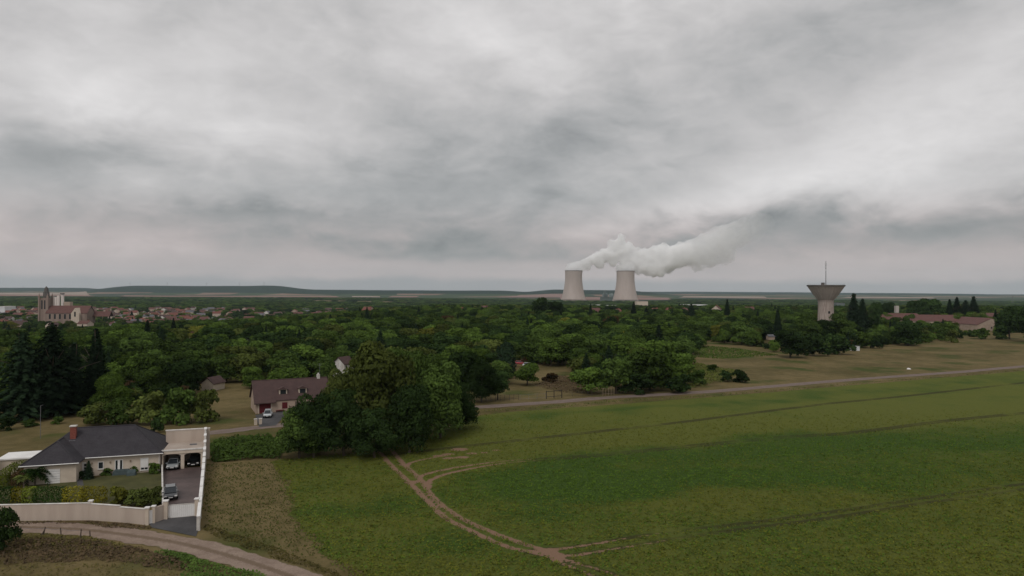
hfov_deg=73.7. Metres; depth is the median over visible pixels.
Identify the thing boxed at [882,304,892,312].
broadleaf tree
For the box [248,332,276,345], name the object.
broadleaf tree
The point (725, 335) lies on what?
broadleaf tree
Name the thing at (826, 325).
broadleaf tree
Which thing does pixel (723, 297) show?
wheat field
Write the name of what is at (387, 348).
broadleaf tree
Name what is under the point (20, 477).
palm
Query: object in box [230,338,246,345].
broadleaf tree
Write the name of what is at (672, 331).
broadleaf tree
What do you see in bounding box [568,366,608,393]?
broadleaf tree
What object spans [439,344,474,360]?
broadleaf tree
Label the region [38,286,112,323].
church
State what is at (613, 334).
broadleaf tree
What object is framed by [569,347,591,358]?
broadleaf tree
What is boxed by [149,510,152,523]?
pedestrian gate
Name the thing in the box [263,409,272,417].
parked car
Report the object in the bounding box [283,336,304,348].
broadleaf tree
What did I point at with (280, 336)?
broadleaf tree
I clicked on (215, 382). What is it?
shed
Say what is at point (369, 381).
broadleaf tree
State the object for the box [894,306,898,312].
block building
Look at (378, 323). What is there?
broadleaf tree
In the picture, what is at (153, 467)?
bush
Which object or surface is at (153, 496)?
bush
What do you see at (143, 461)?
window
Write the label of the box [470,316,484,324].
broadleaf tree
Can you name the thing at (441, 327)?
broadleaf tree
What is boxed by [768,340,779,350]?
broadleaf tree
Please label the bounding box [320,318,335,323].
broadleaf tree
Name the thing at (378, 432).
broadleaf tree
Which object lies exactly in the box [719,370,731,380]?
bush
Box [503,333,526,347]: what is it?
broadleaf tree
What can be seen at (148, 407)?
bush
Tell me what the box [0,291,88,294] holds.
wheat field
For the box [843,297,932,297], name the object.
wheat field
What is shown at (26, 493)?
hedge
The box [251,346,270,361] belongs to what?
broadleaf tree
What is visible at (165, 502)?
gate pillar
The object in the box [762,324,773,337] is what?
broadleaf tree
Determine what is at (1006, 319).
broadleaf tree
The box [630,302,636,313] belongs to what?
conifer tree
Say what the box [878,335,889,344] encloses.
bush
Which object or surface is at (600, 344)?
broadleaf tree
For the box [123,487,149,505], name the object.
bush
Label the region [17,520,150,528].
wall foot weeds
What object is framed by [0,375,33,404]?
broadleaf tree
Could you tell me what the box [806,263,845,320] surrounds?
water tower
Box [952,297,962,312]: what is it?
conifer tree
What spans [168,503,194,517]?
driveway gate
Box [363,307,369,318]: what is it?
conifer tree
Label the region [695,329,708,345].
broadleaf tree
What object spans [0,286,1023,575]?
ground
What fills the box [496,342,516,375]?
broadleaf tree
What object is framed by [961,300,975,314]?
conifer tree
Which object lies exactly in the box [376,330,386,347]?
conifer tree
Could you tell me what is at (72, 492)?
hedge
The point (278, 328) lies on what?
broadleaf tree
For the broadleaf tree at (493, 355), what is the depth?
225.64 m
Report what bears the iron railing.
on the ground at (232, 406)
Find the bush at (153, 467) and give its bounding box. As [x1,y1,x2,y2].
[148,463,159,473]
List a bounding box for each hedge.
[0,460,26,487]
[0,485,17,503]
[9,468,28,487]
[9,486,27,503]
[21,486,37,503]
[30,486,67,502]
[61,485,86,502]
[81,486,107,503]
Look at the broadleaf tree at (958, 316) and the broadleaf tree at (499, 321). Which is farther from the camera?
the broadleaf tree at (958, 316)
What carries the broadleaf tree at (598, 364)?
on the ground at (232, 406)
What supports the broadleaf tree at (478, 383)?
on the ground at (232, 406)
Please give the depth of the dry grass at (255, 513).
88.46 m
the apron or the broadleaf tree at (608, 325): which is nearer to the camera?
the apron
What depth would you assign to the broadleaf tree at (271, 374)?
184.42 m
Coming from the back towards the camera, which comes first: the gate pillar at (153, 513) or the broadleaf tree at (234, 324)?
the broadleaf tree at (234, 324)
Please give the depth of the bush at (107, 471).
102.64 m
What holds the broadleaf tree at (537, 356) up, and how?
on the ground at (232, 406)
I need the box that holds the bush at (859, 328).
[855,325,864,331]
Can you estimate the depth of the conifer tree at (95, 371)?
162.35 m
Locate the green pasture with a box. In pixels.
[694,345,777,358]
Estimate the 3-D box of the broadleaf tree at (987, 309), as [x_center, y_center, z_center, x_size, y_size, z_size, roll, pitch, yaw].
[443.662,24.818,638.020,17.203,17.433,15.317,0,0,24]
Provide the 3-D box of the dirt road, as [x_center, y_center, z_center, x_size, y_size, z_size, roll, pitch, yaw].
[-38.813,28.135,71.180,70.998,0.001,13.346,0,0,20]
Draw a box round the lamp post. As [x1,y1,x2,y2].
[40,405,41,437]
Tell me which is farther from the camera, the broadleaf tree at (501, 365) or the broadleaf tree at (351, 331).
the broadleaf tree at (351, 331)
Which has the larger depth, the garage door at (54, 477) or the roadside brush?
the garage door at (54, 477)
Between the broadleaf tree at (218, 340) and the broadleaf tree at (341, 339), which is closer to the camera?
the broadleaf tree at (218, 340)
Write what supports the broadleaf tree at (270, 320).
on the ground at (232, 406)
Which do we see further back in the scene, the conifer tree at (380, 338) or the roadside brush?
the conifer tree at (380, 338)
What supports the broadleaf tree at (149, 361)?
on the ground at (232, 406)
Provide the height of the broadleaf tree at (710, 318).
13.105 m
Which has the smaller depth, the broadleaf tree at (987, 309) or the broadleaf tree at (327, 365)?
the broadleaf tree at (327, 365)
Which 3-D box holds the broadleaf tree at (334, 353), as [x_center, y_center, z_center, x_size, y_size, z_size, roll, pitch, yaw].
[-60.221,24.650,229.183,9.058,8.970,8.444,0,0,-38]
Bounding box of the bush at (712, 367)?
[706,364,718,372]
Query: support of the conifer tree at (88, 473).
on the lawn at (144, 479)
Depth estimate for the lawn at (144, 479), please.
97.66 m
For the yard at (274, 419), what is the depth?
147.53 m
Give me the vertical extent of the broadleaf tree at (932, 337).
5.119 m
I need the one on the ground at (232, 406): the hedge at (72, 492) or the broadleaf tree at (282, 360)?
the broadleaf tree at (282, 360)
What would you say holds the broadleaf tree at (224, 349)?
on the ground at (232, 406)
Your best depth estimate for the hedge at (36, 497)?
89.07 m
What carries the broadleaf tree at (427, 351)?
on the ground at (232, 406)
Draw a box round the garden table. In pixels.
[112,468,136,475]
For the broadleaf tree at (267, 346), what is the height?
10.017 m
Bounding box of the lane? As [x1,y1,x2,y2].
[210,365,1023,434]
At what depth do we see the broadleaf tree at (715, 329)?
401.08 m
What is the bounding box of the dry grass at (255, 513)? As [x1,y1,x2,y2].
[202,462,314,557]
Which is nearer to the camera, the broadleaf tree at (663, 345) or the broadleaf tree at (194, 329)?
the broadleaf tree at (663, 345)
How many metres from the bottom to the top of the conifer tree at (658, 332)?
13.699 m
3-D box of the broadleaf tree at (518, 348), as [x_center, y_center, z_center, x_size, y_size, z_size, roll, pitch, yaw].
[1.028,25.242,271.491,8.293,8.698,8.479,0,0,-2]
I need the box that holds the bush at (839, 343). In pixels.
[824,333,856,353]
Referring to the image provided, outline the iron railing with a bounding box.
[477,394,518,400]
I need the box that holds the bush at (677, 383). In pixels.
[667,373,690,391]
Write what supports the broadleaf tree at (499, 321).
on the ground at (232, 406)
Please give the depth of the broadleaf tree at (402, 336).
283.10 m
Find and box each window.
[97,462,103,469]
[115,459,122,468]
[140,458,147,470]
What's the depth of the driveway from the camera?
99.47 m
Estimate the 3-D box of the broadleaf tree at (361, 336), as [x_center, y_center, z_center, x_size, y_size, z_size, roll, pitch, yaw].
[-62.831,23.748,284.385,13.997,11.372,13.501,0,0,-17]
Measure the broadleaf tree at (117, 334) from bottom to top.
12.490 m
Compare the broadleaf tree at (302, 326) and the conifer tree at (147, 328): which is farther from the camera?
the broadleaf tree at (302, 326)
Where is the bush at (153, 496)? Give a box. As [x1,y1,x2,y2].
[140,486,162,504]
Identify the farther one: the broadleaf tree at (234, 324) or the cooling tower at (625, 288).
the cooling tower at (625, 288)
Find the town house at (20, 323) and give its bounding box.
[9,320,27,326]
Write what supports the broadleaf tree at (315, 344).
on the ground at (232, 406)
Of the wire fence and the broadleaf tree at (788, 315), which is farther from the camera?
the broadleaf tree at (788, 315)
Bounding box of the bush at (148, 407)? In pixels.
[124,391,167,422]
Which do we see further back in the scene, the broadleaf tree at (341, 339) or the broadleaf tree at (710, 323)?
the broadleaf tree at (710, 323)
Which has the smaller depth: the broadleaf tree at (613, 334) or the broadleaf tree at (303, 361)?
the broadleaf tree at (303, 361)
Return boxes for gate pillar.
[144,506,150,524]
[151,505,156,522]
[162,499,168,518]
[194,497,199,515]
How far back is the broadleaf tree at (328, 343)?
253.85 m
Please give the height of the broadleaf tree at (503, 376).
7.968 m
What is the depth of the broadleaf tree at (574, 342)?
242.06 m
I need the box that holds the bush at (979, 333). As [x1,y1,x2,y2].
[970,328,987,338]
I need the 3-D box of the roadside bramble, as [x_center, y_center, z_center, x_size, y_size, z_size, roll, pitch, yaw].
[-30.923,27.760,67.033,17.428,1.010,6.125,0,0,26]
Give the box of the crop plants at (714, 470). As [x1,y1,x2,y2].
[278,408,1023,575]
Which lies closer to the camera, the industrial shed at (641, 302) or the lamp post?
the lamp post
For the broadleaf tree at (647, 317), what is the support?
on the ground at (232, 406)
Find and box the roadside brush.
[2,533,141,552]
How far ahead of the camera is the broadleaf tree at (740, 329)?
360.24 m
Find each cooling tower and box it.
[561,270,585,300]
[612,271,638,300]
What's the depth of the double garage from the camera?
111.22 m
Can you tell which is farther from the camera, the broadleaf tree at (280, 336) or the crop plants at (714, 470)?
the broadleaf tree at (280, 336)
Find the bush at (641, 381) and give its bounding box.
[617,373,652,394]
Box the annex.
[0,450,41,474]
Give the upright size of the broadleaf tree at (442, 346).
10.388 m
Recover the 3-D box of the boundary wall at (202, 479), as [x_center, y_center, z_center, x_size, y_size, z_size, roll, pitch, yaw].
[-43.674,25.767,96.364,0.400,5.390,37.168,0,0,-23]
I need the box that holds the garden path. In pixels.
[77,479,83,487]
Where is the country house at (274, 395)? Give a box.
[249,363,328,413]
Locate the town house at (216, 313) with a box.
[212,311,220,316]
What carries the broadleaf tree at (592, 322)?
on the ground at (232, 406)
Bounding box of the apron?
[149,516,197,535]
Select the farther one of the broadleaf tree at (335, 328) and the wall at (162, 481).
the broadleaf tree at (335, 328)
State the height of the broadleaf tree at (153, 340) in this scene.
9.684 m
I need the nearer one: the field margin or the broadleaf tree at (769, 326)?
the field margin
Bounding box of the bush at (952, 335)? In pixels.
[943,329,960,342]
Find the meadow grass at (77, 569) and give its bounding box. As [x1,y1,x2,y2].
[2,562,183,575]
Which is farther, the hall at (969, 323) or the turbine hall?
the turbine hall
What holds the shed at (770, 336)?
on the ground at (232, 406)
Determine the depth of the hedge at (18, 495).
88.92 m
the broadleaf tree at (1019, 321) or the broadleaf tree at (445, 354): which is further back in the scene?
the broadleaf tree at (1019, 321)
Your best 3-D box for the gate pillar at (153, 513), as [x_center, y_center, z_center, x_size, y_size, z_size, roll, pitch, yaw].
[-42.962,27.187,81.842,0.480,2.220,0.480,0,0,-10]
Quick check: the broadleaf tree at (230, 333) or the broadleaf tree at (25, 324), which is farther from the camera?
the broadleaf tree at (25, 324)
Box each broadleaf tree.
[0,330,28,336]
[0,357,38,385]
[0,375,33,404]
[0,506,22,549]
[6,321,20,328]
[20,322,31,328]
[63,331,89,341]
[63,336,86,346]
[80,345,115,371]
[83,361,123,387]
[94,322,103,326]
[106,330,126,347]
[110,351,121,363]
[111,327,130,336]
[114,338,154,354]
[116,350,140,365]
[123,354,142,376]
[127,323,144,332]
[128,352,169,381]
[130,332,150,339]
[135,339,175,356]
[142,337,161,343]
[148,348,171,371]
[162,359,205,390]
[170,341,209,354]
[170,351,195,363]
[171,328,188,341]
[186,350,212,358]
[188,325,205,337]
[197,324,217,340]
[201,327,217,338]
[202,333,228,340]
[205,336,234,351]
[207,357,216,375]
[209,342,230,354]
[211,353,239,382]
[212,321,231,328]
[213,346,234,356]
[215,327,241,340]
[228,321,245,328]
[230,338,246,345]
[237,325,264,339]
[240,366,263,386]
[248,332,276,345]
[249,340,272,354]
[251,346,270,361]
[256,351,270,370]
[261,321,277,332]
[263,351,304,377]
[264,319,276,324]
[266,371,285,379]
[268,326,286,332]
[270,329,303,347]
[271,342,287,354]
[280,350,309,370]
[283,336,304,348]
[285,325,304,329]
[287,315,298,320]
[287,325,303,337]
[289,344,327,369]
[301,321,316,327]
[303,339,323,360]
[310,356,338,379]
[311,329,326,338]
[312,338,335,352]
[314,333,336,348]
[316,321,326,326]
[319,387,367,455]
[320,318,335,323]
[323,324,344,334]
[324,348,345,360]
[331,322,348,335]
[334,318,350,328]
[334,334,355,347]
[344,329,367,335]
[345,339,415,446]
[346,322,359,329]
[346,337,365,354]
[346,407,398,457]
[348,332,374,341]
[354,320,365,326]
[361,323,374,330]
[364,329,378,336]
[371,321,385,325]
[380,316,395,325]
[382,332,401,346]
[384,337,406,348]
[385,346,407,352]
[387,323,401,332]
[387,347,428,435]
[398,334,409,338]
[399,328,417,335]
[406,346,436,355]
[410,320,429,329]
[410,349,440,385]
[416,327,434,334]
[418,333,434,343]
[432,323,450,333]
[433,335,461,352]
[436,343,453,353]
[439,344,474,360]
[446,327,469,341]
[450,382,480,429]
[454,319,469,326]
[454,340,472,347]
[455,311,469,316]
[462,333,477,344]
[464,357,502,402]
[466,324,490,333]
[467,327,481,337]
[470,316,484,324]
[474,339,501,352]
[477,309,485,314]
[479,351,500,365]
[486,370,509,399]
[489,318,507,326]
[489,333,509,342]
[491,360,513,378]
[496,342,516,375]
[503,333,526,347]
[505,341,523,358]
[519,336,539,357]
[529,322,545,328]
[530,324,553,336]
[530,331,552,342]
[531,297,547,312]
[533,328,551,338]
[533,343,547,363]
[546,301,564,314]
[547,322,561,337]
[548,338,571,365]
[558,334,586,339]
[562,323,585,335]
[563,318,579,323]
[565,335,598,358]
[566,356,597,378]
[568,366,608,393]
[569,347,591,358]
[582,320,600,327]
[582,324,599,333]
[584,339,606,353]
[588,315,600,320]
[592,361,605,378]
[594,345,616,360]
[600,316,617,328]
[602,321,616,332]
[606,328,622,338]
[607,332,622,341]
[608,333,633,355]
[624,343,650,353]
[639,323,666,338]
[643,315,655,321]
[645,340,675,363]
[646,334,666,344]
[660,325,680,338]
[662,313,675,320]
[671,310,681,315]
[672,340,695,362]
[676,335,696,351]
[681,319,705,333]
[681,332,702,349]
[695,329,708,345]
[703,316,715,323]
[704,320,719,333]
[704,329,712,337]
[710,325,720,336]
[713,317,723,324]
[716,325,732,339]
[716,328,730,343]
[724,316,736,322]
[729,321,755,344]
[730,312,741,316]
[747,323,763,333]
[750,321,768,334]
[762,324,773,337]
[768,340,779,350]
[781,314,796,317]
[803,332,831,354]
[817,319,837,336]
[867,332,880,337]
[877,324,888,330]
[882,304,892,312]
[889,317,901,323]
[902,314,914,320]
[905,300,929,314]
[920,298,945,313]
[921,310,934,314]
[922,323,930,330]
[927,334,936,341]
[932,323,949,334]
[936,334,944,340]
[946,323,958,329]
[952,314,962,318]
[965,311,975,316]
[979,305,997,312]
[992,306,1023,338]
[1011,309,1023,334]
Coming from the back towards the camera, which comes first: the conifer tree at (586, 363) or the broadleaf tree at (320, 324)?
the broadleaf tree at (320, 324)
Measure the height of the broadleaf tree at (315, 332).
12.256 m
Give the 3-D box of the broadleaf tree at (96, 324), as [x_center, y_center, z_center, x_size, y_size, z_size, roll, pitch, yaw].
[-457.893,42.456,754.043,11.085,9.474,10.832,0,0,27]
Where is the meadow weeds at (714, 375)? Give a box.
[687,362,735,387]
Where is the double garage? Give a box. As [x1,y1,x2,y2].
[161,427,209,468]
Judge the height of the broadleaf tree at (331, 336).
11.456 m
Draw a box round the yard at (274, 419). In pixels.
[255,412,286,426]
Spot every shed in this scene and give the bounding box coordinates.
[0,306,15,311]
[200,375,225,389]
[635,301,647,305]
[766,334,775,339]
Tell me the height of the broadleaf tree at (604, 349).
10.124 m
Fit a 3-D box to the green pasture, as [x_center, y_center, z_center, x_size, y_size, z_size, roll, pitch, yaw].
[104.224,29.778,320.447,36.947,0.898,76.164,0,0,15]
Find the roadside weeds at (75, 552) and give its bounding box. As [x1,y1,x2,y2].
[0,536,192,570]
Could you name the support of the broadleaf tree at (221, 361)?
on the ground at (232, 406)
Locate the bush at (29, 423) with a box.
[20,418,39,426]
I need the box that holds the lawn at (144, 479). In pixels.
[0,471,161,505]
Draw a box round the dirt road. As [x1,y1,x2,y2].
[5,522,322,575]
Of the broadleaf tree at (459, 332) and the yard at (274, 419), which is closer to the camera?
the yard at (274, 419)
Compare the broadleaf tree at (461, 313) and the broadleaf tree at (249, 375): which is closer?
the broadleaf tree at (249, 375)
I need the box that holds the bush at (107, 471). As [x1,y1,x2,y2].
[99,468,112,475]
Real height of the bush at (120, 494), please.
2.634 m
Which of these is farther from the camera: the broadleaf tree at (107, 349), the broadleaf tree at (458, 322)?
the broadleaf tree at (458, 322)
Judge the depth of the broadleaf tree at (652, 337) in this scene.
275.60 m
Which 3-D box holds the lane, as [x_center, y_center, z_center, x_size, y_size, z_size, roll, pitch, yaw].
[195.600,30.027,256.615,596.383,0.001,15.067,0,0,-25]
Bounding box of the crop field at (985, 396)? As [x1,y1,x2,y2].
[274,371,1023,575]
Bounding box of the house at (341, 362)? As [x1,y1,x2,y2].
[333,356,352,376]
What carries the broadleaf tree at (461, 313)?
on the ground at (232, 406)
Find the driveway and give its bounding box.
[163,467,201,504]
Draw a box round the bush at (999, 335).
[993,331,1008,338]
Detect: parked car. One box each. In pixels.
[162,483,178,498]
[166,456,180,469]
[187,453,200,466]
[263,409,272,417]
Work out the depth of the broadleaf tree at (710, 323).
410.97 m
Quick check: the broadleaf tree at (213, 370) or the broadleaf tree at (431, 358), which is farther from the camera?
the broadleaf tree at (213, 370)
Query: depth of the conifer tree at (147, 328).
306.32 m
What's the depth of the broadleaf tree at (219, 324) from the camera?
385.16 m
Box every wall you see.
[0,502,144,524]
[155,505,163,521]
[161,464,163,504]
[196,427,206,530]
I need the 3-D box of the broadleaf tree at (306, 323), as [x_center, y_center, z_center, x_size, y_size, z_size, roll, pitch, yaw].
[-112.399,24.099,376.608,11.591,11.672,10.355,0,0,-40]
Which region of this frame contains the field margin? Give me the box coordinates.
[273,461,358,575]
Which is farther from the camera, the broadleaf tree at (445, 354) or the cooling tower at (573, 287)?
the cooling tower at (573, 287)
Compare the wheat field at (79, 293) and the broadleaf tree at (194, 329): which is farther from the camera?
the wheat field at (79, 293)
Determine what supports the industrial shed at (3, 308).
on the ground at (232, 406)
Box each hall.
[600,297,612,300]
[880,313,917,320]
[905,314,961,323]
[953,317,994,330]
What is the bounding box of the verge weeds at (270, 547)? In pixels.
[203,524,341,575]
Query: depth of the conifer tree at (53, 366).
149.18 m
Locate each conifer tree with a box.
[11,322,89,417]
[82,328,109,402]
[82,461,94,479]
[140,320,152,331]
[157,328,167,340]
[171,318,175,327]
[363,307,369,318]
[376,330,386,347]
[580,353,590,368]
[588,303,593,314]
[603,345,615,359]
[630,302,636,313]
[654,324,663,338]
[686,303,695,315]
[724,299,733,315]
[770,309,784,338]
[854,298,872,330]
[945,299,957,314]
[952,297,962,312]
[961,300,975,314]
[970,296,979,312]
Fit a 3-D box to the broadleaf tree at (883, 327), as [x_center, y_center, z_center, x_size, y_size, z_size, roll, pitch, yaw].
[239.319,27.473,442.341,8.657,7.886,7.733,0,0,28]
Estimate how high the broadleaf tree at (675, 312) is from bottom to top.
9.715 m
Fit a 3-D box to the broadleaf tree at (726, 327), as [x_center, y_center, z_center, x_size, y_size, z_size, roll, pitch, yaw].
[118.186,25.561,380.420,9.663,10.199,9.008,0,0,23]
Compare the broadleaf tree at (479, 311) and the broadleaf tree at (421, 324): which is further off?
the broadleaf tree at (479, 311)
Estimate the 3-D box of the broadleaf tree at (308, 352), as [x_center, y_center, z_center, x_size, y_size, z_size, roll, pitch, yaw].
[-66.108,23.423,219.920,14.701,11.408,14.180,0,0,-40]
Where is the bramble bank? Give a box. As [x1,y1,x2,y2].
[210,432,283,461]
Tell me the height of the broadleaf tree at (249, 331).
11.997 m
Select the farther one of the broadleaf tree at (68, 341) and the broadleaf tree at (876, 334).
the broadleaf tree at (876, 334)
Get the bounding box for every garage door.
[46,469,59,483]
[259,403,270,413]
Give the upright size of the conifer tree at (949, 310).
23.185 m
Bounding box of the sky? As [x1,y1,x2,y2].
[0,0,1023,293]
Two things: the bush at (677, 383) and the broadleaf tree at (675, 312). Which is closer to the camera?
the bush at (677, 383)
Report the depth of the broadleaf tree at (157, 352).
203.92 m
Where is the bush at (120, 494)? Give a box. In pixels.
[110,486,128,504]
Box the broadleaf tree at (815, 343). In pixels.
[803,332,831,354]
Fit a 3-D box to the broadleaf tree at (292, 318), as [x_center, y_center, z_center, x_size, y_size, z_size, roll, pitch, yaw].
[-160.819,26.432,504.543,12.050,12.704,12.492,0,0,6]
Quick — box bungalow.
[18,424,168,484]
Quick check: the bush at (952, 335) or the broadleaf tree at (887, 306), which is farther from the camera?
the broadleaf tree at (887, 306)
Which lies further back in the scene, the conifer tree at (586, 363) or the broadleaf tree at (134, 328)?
the broadleaf tree at (134, 328)
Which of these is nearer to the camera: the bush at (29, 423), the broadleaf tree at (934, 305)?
the bush at (29, 423)
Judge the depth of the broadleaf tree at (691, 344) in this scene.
265.37 m
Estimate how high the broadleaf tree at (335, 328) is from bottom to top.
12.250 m
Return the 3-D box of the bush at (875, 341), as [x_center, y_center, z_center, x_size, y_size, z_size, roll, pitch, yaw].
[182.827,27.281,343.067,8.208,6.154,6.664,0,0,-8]
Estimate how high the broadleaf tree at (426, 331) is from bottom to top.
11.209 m
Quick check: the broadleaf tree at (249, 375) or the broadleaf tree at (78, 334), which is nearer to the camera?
the broadleaf tree at (249, 375)
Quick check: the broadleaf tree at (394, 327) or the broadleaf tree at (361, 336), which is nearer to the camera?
the broadleaf tree at (361, 336)
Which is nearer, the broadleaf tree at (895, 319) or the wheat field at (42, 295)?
the broadleaf tree at (895, 319)
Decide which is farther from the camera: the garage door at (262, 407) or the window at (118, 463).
the garage door at (262, 407)
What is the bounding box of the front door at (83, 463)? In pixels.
[82,462,85,474]
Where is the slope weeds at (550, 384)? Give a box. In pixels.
[535,375,590,392]
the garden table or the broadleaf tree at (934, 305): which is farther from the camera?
the broadleaf tree at (934, 305)
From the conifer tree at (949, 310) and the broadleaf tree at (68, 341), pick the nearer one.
the broadleaf tree at (68, 341)
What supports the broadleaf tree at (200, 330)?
on the ground at (232, 406)
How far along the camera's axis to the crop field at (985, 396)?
100.17 m
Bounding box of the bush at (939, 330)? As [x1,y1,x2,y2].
[933,327,947,338]
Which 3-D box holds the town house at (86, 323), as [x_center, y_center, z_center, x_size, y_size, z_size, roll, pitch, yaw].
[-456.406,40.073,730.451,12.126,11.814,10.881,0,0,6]
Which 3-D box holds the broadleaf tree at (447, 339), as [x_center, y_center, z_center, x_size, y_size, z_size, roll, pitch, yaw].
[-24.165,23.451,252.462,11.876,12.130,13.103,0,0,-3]
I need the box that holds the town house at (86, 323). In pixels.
[77,320,93,325]
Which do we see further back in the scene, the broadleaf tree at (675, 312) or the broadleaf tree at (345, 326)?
the broadleaf tree at (675, 312)
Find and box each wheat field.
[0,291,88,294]
[0,295,89,295]
[125,295,336,296]
[508,294,562,296]
[560,297,668,299]
[682,296,765,297]
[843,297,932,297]
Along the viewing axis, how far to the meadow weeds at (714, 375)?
227.65 m
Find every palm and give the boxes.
[13,474,35,487]
[16,466,50,485]
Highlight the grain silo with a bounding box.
[53,293,72,305]
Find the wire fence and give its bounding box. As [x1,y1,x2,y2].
[19,526,90,538]
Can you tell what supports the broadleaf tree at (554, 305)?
on the ground at (232, 406)
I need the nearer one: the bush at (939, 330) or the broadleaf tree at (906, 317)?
the bush at (939, 330)
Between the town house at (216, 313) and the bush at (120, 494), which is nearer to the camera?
the bush at (120, 494)
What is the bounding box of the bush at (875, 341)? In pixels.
[869,336,882,347]
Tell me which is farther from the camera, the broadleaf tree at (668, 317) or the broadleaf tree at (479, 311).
the broadleaf tree at (479, 311)
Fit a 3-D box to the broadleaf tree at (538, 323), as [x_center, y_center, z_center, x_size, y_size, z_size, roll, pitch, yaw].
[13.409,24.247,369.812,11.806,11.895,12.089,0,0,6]
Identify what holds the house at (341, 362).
on the ground at (232, 406)
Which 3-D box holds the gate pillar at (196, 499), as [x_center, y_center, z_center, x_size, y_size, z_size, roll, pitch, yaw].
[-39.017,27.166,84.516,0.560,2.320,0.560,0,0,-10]
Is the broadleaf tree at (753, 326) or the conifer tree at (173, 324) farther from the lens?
the conifer tree at (173, 324)
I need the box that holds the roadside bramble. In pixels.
[154,548,266,575]
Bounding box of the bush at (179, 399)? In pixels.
[156,387,196,425]
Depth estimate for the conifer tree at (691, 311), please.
610.84 m
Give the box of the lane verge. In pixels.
[478,370,1017,412]
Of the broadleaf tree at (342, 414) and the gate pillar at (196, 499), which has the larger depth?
the broadleaf tree at (342, 414)
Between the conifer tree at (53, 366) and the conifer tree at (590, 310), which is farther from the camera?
the conifer tree at (590, 310)
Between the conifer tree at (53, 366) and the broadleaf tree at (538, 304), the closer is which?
the conifer tree at (53, 366)

